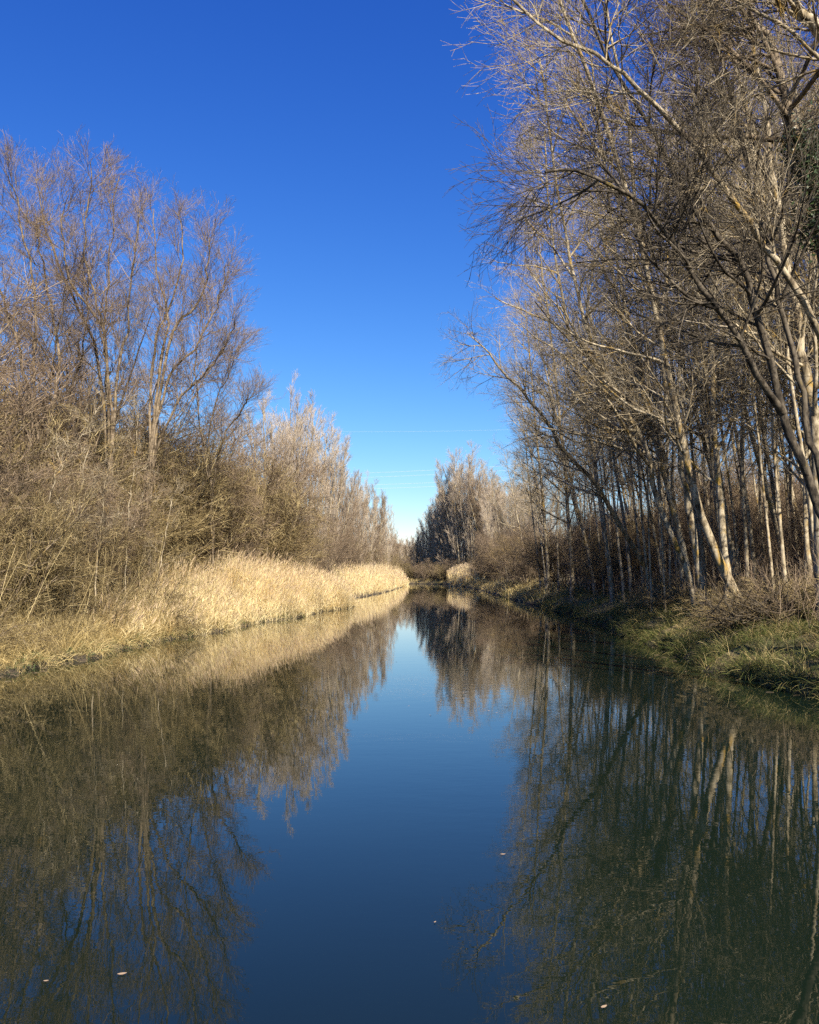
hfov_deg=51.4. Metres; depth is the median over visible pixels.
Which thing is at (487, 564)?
understorey shrub
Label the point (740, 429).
slim tree
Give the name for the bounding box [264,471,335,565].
thicket shrub
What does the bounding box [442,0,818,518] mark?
leaning tree
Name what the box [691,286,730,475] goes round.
slim tree
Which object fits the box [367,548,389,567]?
thicket shrub
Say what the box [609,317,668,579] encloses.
slim tree
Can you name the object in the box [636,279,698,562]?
slim tree
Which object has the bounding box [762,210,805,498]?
slim tree
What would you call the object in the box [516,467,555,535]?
poplar tree
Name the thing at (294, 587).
reed bed
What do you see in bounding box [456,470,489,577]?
poplar tree
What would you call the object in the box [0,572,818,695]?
ground
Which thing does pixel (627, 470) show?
slim tree
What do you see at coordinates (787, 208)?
slim tree
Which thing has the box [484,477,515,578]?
poplar tree
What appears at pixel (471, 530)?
poplar tree
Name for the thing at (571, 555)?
leaning tree
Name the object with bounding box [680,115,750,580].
slim tree
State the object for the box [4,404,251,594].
thicket shrub
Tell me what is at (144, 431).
thicket shrub
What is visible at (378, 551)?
poplar tree
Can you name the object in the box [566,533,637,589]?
understorey shrub
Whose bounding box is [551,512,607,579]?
understorey shrub
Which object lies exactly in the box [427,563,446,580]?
thicket shrub
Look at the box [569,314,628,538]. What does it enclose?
slim tree
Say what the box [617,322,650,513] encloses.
slim tree
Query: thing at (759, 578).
bramble bush
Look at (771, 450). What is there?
slim tree
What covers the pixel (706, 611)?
bramble bush
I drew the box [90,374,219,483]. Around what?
thicket shrub
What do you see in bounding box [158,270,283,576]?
willow tree
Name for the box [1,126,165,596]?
willow tree
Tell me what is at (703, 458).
slim tree
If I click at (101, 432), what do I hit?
thicket shrub
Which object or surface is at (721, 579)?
undergrowth
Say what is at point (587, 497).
slim tree
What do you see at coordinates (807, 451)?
leaning tree
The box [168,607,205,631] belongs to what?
bramble bush
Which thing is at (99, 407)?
sapling tree
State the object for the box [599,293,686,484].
slim tree
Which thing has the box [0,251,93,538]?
thicket shrub
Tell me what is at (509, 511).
slim tree
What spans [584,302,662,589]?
slim tree
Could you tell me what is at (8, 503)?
thicket shrub
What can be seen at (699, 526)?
slim tree
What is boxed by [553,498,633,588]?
understorey shrub
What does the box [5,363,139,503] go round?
thicket shrub
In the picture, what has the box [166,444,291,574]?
thicket shrub
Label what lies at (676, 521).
slim tree
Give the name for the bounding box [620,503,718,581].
understorey shrub
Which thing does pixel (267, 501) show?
thicket shrub
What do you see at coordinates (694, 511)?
slim tree
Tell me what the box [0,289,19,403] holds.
thicket shrub
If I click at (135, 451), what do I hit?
sapling tree
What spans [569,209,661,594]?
slim tree
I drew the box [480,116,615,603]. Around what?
leaning tree
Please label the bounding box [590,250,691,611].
slim tree
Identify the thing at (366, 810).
canal water
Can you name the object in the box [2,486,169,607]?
thicket shrub
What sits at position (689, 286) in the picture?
slim tree
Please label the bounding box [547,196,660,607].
slim tree
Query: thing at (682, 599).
bramble bush
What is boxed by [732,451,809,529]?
understorey shrub
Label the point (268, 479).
thicket shrub
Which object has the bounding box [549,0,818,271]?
leaning tree
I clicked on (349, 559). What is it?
thicket shrub
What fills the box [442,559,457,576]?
thicket shrub
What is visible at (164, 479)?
thicket shrub
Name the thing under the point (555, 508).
slim tree
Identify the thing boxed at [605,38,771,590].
slim tree
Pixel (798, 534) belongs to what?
understorey shrub
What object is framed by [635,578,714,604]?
bramble bush
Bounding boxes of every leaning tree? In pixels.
[433,296,659,600]
[440,0,818,340]
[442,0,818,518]
[465,0,743,610]
[466,0,697,608]
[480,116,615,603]
[490,287,582,590]
[495,207,603,601]
[517,0,756,615]
[533,26,801,596]
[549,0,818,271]
[612,0,818,485]
[631,16,818,608]
[635,1,818,621]
[655,0,818,167]
[702,40,818,587]
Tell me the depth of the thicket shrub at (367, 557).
128.81 m
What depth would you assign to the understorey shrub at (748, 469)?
58.24 m
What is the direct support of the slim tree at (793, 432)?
on the ground at (83, 657)
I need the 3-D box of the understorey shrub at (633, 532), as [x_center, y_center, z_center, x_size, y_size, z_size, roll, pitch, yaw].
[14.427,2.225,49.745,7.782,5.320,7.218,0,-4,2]
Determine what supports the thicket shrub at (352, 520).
on the ground at (83, 657)
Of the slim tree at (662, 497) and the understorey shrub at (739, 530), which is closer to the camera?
the understorey shrub at (739, 530)
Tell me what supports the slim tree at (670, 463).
on the ground at (83, 657)
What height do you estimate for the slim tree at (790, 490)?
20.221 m
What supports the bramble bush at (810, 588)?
on the ground at (83, 657)
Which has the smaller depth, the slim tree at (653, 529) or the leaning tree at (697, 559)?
the leaning tree at (697, 559)
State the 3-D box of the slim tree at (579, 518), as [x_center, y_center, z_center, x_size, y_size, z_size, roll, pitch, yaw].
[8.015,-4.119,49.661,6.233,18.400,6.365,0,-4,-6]
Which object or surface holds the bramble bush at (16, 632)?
on the ground at (83, 657)
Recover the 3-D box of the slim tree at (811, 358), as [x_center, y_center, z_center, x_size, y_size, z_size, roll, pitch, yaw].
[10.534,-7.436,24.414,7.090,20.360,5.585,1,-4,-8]
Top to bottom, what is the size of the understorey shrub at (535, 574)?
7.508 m
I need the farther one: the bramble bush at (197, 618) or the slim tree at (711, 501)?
the slim tree at (711, 501)
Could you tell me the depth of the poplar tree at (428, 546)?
218.65 m
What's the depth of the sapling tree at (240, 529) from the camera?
50.07 m
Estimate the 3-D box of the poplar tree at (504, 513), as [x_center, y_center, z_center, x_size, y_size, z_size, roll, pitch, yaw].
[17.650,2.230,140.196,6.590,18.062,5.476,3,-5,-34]
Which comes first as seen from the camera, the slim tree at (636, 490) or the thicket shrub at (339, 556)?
the slim tree at (636, 490)
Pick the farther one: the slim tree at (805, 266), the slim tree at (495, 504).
the slim tree at (495, 504)
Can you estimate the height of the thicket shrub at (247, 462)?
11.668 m
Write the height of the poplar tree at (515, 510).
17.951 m
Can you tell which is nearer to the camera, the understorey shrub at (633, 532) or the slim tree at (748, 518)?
the slim tree at (748, 518)
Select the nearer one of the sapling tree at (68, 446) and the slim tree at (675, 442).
the sapling tree at (68, 446)
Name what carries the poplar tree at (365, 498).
on the ground at (83, 657)
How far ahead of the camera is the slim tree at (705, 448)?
32.62 m
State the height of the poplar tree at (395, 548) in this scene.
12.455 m
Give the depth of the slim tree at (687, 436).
54.17 m
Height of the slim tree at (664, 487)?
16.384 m
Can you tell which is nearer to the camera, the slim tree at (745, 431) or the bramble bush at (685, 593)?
the bramble bush at (685, 593)
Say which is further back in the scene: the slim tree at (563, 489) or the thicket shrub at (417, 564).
the thicket shrub at (417, 564)
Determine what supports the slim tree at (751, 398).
on the ground at (83, 657)
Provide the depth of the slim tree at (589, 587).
52.63 m
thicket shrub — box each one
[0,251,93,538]
[0,271,91,448]
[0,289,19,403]
[0,347,184,459]
[0,349,123,509]
[0,355,129,469]
[0,360,172,487]
[0,363,51,506]
[0,379,115,519]
[0,386,149,495]
[0,390,165,608]
[0,401,18,449]
[0,411,46,471]
[0,425,82,549]
[0,441,41,594]
[0,446,98,535]
[0,457,57,526]
[0,459,124,593]
[0,465,35,590]
[0,471,27,560]
[0,473,92,607]
[0,475,110,629]
[0,476,101,625]
[1,296,262,545]
[1,384,131,458]
[1,478,130,625]
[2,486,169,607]
[3,284,126,457]
[3,435,131,483]
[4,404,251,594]
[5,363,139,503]
[5,448,93,600]
[12,429,231,580]
[19,344,149,484]
[28,376,226,549]
[30,453,189,587]
[37,468,138,614]
[39,433,157,599]
[40,465,185,595]
[59,423,255,587]
[64,540,157,590]
[70,383,250,592]
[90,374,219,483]
[90,397,146,447]
[90,459,203,581]
[103,405,244,584]
[118,412,283,490]
[119,407,204,450]
[128,464,225,572]
[137,459,221,573]
[143,407,264,578]
[165,417,295,557]
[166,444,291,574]
[167,467,262,579]
[180,438,298,582]
[186,438,283,572]
[202,455,339,574]
[205,446,303,560]
[223,442,325,507]
[226,491,297,566]
[227,452,305,586]
[228,438,262,502]
[230,440,320,565]
[235,439,340,566]
[238,485,338,579]
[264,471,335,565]
[287,524,334,568]
[297,496,354,576]
[312,498,371,570]
[313,516,358,576]
[340,524,377,573]
[353,543,376,568]
[355,536,381,566]
[367,541,407,562]
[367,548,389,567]
[381,556,401,568]
[388,548,409,568]
[403,564,420,578]
[404,557,430,577]
[413,565,421,579]
[415,563,431,580]
[426,558,437,577]
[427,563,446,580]
[432,564,449,580]
[435,553,458,577]
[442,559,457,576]
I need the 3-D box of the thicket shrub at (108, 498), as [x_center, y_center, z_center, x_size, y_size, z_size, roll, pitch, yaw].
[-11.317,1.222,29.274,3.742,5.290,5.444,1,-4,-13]
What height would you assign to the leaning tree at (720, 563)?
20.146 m
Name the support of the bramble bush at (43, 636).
on the ground at (83, 657)
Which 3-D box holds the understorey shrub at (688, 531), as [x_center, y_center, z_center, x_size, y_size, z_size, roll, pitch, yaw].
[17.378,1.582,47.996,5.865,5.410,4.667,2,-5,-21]
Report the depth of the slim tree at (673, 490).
53.46 m
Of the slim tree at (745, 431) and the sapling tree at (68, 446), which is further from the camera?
the slim tree at (745, 431)
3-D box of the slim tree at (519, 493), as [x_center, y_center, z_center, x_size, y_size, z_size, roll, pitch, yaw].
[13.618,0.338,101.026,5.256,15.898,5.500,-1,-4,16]
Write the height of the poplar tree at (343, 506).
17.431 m
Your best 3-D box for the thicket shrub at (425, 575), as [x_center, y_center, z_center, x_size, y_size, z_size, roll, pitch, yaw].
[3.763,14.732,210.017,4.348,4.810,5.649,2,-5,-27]
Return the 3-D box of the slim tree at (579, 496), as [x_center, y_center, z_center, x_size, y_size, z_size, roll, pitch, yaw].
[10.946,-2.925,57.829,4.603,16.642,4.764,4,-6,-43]
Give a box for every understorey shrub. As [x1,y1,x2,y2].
[466,529,502,578]
[466,559,495,580]
[468,542,510,579]
[470,532,507,582]
[484,527,563,580]
[484,529,562,583]
[485,524,536,580]
[486,513,558,585]
[492,515,562,582]
[506,533,578,588]
[546,496,634,583]
[547,520,584,582]
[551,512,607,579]
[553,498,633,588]
[556,519,620,586]
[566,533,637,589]
[567,527,673,592]
[571,499,645,573]
[583,500,668,529]
[591,511,713,585]
[606,484,733,522]
[608,507,668,536]
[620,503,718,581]
[624,465,757,581]
[667,443,782,514]
[667,448,808,567]
[669,453,756,508]
[676,497,750,583]
[679,487,770,526]
[697,502,790,580]
[706,504,784,581]
[726,465,801,524]
[728,480,808,578]
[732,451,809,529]
[737,489,812,587]
[755,480,809,546]
[768,463,802,521]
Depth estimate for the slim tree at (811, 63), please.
20.32 m
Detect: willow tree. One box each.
[0,125,105,482]
[0,219,143,486]
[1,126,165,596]
[45,275,171,474]
[112,167,268,586]
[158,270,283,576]
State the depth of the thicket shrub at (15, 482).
24.18 m
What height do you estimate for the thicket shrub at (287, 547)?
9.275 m
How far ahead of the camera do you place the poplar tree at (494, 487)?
183.13 m
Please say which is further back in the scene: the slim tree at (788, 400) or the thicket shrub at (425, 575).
the thicket shrub at (425, 575)
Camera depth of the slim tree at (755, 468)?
51.51 m
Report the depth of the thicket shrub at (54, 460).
36.83 m
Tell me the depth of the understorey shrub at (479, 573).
146.54 m
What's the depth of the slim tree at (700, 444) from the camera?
51.69 m
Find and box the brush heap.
[673,562,818,638]
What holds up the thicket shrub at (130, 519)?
on the ground at (83, 657)
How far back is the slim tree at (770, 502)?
31.19 m
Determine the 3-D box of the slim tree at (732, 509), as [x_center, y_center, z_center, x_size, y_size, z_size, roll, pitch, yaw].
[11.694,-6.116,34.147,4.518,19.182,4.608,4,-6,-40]
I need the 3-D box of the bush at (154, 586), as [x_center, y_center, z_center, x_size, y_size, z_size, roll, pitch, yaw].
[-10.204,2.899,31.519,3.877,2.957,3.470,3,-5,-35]
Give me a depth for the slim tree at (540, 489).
104.98 m
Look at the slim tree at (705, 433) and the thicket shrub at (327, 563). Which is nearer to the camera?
the slim tree at (705, 433)
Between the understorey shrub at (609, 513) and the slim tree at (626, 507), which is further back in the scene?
the understorey shrub at (609, 513)
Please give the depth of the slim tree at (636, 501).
68.20 m
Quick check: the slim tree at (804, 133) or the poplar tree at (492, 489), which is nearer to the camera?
the slim tree at (804, 133)
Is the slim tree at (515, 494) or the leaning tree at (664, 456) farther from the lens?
the slim tree at (515, 494)
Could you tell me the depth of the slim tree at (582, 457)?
61.49 m
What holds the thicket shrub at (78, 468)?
on the ground at (83, 657)
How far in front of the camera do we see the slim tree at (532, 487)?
65.24 m
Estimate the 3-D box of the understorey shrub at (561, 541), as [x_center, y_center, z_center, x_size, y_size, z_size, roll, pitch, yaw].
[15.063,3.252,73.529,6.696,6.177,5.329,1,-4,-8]
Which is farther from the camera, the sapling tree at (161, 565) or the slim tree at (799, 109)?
the sapling tree at (161, 565)
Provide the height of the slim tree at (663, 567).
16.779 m
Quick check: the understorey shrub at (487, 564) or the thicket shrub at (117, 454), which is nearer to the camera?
the thicket shrub at (117, 454)
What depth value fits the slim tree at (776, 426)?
42.24 m
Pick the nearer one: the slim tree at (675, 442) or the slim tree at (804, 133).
the slim tree at (804, 133)
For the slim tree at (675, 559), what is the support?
on the ground at (83, 657)
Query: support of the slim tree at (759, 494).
on the ground at (83, 657)
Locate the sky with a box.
[0,0,818,556]
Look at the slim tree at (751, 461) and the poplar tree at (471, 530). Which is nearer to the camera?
the slim tree at (751, 461)
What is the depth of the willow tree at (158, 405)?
37.77 m
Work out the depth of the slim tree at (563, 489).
93.55 m
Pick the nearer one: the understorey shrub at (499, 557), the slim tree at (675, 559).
the slim tree at (675, 559)
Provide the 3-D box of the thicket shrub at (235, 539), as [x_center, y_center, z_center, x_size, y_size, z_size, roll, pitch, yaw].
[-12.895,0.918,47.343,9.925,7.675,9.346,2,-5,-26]
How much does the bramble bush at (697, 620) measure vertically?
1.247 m
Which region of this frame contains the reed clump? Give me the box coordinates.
[446,563,478,586]
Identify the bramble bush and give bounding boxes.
[0,591,44,657]
[0,612,58,653]
[0,614,75,657]
[25,610,109,650]
[42,604,102,641]
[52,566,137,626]
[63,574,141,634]
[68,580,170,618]
[106,591,206,620]
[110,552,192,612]
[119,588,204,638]
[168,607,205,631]
[616,569,716,613]
[624,591,676,615]
[634,574,715,612]
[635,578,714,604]
[659,580,739,607]
[663,592,719,610]
[672,600,764,635]
[676,586,763,619]
[676,590,754,628]
[685,580,815,640]
[718,568,813,598]
[719,575,813,608]
[759,573,814,627]
[772,579,818,624]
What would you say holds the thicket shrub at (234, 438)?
on the ground at (83, 657)
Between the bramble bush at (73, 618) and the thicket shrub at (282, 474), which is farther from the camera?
the thicket shrub at (282, 474)
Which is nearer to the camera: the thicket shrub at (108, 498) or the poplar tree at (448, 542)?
the thicket shrub at (108, 498)
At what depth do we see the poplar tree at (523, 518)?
121.37 m
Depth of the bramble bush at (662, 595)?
31.35 m
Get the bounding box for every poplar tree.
[228,390,302,502]
[257,369,325,535]
[273,389,344,565]
[302,418,350,572]
[320,436,358,564]
[324,452,362,571]
[343,473,368,571]
[350,472,371,565]
[351,471,378,566]
[361,478,388,568]
[374,500,395,566]
[377,516,394,565]
[389,528,401,564]
[398,536,410,555]
[398,546,408,558]
[402,539,416,566]
[405,536,416,564]
[414,532,423,575]
[415,521,428,576]
[417,498,434,561]
[419,514,436,568]
[424,498,442,565]
[428,490,445,563]
[432,487,461,564]
[433,465,466,547]
[434,440,484,562]
[434,456,467,564]
[436,470,462,561]
[454,458,487,567]
[456,454,487,561]
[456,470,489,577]
[462,473,504,558]
[473,461,504,576]
[475,473,507,547]
[478,468,506,541]
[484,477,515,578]
[487,484,522,578]
[497,472,523,537]
[505,469,535,535]
[512,477,546,524]
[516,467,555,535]
[516,484,536,575]
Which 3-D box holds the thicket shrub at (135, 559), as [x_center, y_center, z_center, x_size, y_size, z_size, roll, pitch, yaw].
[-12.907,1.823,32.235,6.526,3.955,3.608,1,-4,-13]
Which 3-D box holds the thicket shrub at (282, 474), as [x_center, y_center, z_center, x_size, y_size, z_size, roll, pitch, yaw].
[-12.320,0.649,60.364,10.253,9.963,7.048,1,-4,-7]
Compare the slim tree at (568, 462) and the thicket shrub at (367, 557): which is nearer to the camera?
the slim tree at (568, 462)
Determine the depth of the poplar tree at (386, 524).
160.38 m
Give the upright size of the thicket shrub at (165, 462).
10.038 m
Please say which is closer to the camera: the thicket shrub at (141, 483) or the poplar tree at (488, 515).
the thicket shrub at (141, 483)
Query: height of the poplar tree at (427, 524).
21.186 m
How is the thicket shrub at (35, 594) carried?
on the ground at (83, 657)
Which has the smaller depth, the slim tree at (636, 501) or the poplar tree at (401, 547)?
the slim tree at (636, 501)
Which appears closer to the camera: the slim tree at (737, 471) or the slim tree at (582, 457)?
the slim tree at (737, 471)
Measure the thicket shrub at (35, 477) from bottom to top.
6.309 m
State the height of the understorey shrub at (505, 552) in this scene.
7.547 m
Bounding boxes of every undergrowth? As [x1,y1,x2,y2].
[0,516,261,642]
[558,536,818,632]
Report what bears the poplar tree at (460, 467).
on the ground at (83, 657)
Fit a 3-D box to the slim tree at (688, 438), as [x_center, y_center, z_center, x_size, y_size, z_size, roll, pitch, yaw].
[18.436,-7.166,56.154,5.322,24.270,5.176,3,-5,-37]
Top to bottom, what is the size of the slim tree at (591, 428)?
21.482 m
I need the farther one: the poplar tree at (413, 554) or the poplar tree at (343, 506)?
the poplar tree at (413, 554)
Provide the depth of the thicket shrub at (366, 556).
123.78 m
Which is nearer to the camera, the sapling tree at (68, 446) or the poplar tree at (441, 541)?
the sapling tree at (68, 446)
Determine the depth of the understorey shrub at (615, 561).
46.28 m
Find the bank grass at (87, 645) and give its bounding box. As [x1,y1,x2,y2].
[0,584,352,673]
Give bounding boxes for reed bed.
[76,544,408,639]
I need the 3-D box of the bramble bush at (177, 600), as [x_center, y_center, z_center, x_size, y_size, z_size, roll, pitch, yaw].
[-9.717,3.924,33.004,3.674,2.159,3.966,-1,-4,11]
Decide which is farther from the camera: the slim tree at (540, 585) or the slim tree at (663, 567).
the slim tree at (540, 585)
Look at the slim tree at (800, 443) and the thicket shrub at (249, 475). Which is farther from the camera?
the thicket shrub at (249, 475)
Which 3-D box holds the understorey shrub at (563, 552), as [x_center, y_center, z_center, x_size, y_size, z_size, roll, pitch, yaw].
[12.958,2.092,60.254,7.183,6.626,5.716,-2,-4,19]
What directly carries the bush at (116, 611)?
on the ground at (83, 657)
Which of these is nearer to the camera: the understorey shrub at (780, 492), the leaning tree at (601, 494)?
the leaning tree at (601, 494)
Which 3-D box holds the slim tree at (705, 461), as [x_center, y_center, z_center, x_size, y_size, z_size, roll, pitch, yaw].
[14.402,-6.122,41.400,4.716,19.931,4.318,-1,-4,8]
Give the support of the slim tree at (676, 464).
on the ground at (83, 657)
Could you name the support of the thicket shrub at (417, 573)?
on the ground at (83, 657)
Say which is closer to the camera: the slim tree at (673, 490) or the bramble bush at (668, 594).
the bramble bush at (668, 594)
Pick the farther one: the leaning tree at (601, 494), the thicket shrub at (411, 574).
the thicket shrub at (411, 574)
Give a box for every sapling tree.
[11,415,109,587]
[52,371,118,614]
[77,432,128,620]
[106,389,165,609]
[139,472,198,587]
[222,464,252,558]
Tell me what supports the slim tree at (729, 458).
on the ground at (83, 657)
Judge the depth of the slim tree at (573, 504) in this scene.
54.87 m
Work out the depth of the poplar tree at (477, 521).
194.20 m
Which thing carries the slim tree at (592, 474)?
on the ground at (83, 657)
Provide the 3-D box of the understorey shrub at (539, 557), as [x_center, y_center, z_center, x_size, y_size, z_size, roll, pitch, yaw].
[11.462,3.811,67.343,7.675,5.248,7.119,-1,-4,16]
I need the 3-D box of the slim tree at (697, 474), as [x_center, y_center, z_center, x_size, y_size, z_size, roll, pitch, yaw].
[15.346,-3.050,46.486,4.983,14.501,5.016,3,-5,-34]
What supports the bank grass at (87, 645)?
on the ground at (83, 657)
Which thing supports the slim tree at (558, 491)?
on the ground at (83, 657)
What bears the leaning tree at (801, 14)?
on the ground at (83, 657)
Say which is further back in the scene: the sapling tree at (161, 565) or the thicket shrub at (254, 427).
the thicket shrub at (254, 427)
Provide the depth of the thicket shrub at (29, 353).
37.71 m
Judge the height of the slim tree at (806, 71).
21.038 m
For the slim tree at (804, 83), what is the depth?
22.07 m
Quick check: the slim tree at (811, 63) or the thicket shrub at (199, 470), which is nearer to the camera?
the slim tree at (811, 63)
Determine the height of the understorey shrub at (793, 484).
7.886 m
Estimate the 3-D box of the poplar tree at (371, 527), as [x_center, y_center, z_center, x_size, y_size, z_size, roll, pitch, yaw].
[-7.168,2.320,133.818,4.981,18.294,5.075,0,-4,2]
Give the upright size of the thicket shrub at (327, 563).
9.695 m
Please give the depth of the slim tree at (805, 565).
27.01 m
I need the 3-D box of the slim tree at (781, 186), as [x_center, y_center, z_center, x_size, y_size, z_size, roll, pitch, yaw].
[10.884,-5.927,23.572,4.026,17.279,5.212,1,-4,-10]
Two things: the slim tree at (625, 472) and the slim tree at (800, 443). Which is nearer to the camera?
the slim tree at (800, 443)
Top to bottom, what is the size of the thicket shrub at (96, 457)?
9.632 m
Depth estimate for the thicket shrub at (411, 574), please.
216.30 m
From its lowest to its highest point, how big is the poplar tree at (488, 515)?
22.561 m
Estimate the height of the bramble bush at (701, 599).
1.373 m
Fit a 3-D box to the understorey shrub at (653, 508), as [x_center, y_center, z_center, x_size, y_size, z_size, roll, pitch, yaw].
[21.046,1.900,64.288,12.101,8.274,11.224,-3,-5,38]
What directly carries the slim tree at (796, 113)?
on the ground at (83, 657)
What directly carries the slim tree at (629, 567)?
on the ground at (83, 657)
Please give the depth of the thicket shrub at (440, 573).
201.13 m
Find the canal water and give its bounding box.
[0,584,818,1023]
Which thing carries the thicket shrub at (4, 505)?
on the ground at (83, 657)
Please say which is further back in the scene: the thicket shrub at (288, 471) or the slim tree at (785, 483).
the thicket shrub at (288, 471)
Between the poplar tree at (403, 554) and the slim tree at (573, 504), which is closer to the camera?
the slim tree at (573, 504)
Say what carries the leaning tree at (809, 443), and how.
on the ground at (83, 657)
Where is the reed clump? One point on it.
(459, 574)
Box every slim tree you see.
[482,320,555,590]
[483,458,510,576]
[486,434,529,580]
[496,495,517,534]
[501,282,597,596]
[501,458,526,524]
[504,405,555,579]
[504,446,525,575]
[505,381,559,590]
[505,449,536,534]
[511,78,692,588]
[513,357,590,583]
[522,449,554,530]
[523,312,595,593]
[524,429,549,536]
[525,206,653,595]
[537,358,597,588]
[538,281,622,595]
[541,203,667,601]
[543,403,596,530]
[544,340,604,502]
[544,459,572,575]
[545,479,569,578]
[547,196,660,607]
[547,377,588,518]
[550,321,612,523]
[553,393,581,575]
[554,234,622,590]
[555,348,610,535]
[559,318,636,511]
[561,326,604,573]
[563,303,620,515]
[565,293,633,592]
[565,342,640,577]
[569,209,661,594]
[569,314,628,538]
[573,445,607,580]
[574,299,646,530]
[581,141,748,557]
[582,360,648,528]
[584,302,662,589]
[586,270,662,589]
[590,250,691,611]
[591,198,692,577]
[595,157,744,592]
[597,192,694,611]
[597,326,649,584]
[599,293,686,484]
[602,313,671,543]
[602,422,638,507]
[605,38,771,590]
[609,87,743,452]
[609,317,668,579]
[613,91,742,590]
[613,94,792,577]
[614,311,653,514]
[616,121,764,521]
[617,55,777,582]
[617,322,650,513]
[621,476,654,517]
[622,170,697,589]
[624,345,663,516]
[628,448,681,580]
[630,358,668,519]
[635,97,742,598]
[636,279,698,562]
[638,81,795,578]
[639,3,807,596]
[641,0,818,422]
[643,244,701,575]
[645,144,792,588]
[645,383,681,517]
[649,296,700,477]
[651,348,707,495]
[652,91,808,591]
[653,262,718,493]
[654,48,754,585]
[654,346,732,580]
[657,274,738,515]
[659,210,733,576]
[661,269,730,574]
[661,311,702,501]
[665,0,818,602]
[676,36,816,591]
[676,150,773,572]
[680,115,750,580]
[683,57,818,406]
[688,342,749,496]
[689,345,735,487]
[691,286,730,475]
[693,360,767,581]
[701,120,787,565]
[703,96,812,574]
[706,0,818,329]
[707,211,797,447]
[708,0,818,357]
[711,205,805,568]
[712,99,818,468]
[714,73,818,348]
[716,111,816,581]
[716,310,818,577]
[717,93,807,585]
[718,286,762,503]
[723,308,782,568]
[724,303,803,535]
[725,397,770,517]
[729,66,818,395]
[729,246,763,473]
[731,99,818,349]
[735,2,818,582]
[737,2,818,394]
[737,22,818,369]
[737,265,799,500]
[738,303,787,498]
[742,77,818,579]
[742,245,812,473]
[758,36,818,460]
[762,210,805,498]
[766,35,818,230]
[767,28,818,293]
[771,32,818,139]
[773,48,818,74]
[778,155,817,497]
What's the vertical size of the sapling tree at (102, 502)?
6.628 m
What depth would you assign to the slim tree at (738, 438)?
47.25 m
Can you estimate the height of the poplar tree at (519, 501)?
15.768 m
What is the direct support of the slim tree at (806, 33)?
on the ground at (83, 657)
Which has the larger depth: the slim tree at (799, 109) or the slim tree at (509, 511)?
the slim tree at (509, 511)
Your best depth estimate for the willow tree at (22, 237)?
33.32 m
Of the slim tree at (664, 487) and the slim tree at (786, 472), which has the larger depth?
the slim tree at (664, 487)
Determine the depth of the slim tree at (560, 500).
91.05 m
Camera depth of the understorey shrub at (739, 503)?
52.65 m
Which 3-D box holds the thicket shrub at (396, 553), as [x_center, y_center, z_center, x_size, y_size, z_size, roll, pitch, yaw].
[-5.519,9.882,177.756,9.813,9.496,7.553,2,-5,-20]
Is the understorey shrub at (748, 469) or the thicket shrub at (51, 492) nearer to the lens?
the thicket shrub at (51, 492)
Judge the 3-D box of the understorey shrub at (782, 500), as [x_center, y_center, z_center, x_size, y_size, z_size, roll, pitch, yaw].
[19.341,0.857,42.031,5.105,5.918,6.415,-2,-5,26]
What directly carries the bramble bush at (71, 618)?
on the ground at (83, 657)
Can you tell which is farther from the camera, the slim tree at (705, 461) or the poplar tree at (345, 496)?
the poplar tree at (345, 496)
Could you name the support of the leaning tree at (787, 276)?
on the ground at (83, 657)
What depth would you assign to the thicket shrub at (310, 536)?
57.90 m
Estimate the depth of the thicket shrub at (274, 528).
54.90 m
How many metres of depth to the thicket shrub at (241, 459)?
49.19 m
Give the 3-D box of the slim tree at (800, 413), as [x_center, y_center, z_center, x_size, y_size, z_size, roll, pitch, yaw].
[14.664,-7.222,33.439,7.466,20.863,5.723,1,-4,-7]
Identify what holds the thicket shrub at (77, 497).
on the ground at (83, 657)
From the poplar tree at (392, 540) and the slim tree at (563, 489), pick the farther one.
the poplar tree at (392, 540)
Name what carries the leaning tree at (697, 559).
on the ground at (83, 657)
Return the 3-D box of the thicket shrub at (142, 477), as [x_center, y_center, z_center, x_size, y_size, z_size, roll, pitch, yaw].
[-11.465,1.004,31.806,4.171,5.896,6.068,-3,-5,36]
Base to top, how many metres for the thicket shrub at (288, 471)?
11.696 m
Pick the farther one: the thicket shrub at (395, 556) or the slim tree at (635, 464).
the thicket shrub at (395, 556)
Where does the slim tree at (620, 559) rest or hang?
on the ground at (83, 657)
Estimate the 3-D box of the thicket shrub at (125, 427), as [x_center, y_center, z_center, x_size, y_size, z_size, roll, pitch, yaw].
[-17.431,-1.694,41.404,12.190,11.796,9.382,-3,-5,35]
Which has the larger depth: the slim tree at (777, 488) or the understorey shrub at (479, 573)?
the understorey shrub at (479, 573)
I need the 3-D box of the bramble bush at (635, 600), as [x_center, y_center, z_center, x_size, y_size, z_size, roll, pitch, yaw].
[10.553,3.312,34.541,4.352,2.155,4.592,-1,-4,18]
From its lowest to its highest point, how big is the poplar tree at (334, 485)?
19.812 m
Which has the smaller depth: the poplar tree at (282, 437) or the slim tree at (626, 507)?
the slim tree at (626, 507)
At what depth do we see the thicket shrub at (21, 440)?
34.78 m
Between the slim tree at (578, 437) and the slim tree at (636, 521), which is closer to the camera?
the slim tree at (636, 521)
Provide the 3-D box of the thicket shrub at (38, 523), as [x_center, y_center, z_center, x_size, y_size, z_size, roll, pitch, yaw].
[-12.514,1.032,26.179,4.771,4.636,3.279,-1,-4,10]
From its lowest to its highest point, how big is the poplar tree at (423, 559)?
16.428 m
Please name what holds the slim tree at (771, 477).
on the ground at (83, 657)
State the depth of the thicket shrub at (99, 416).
44.19 m

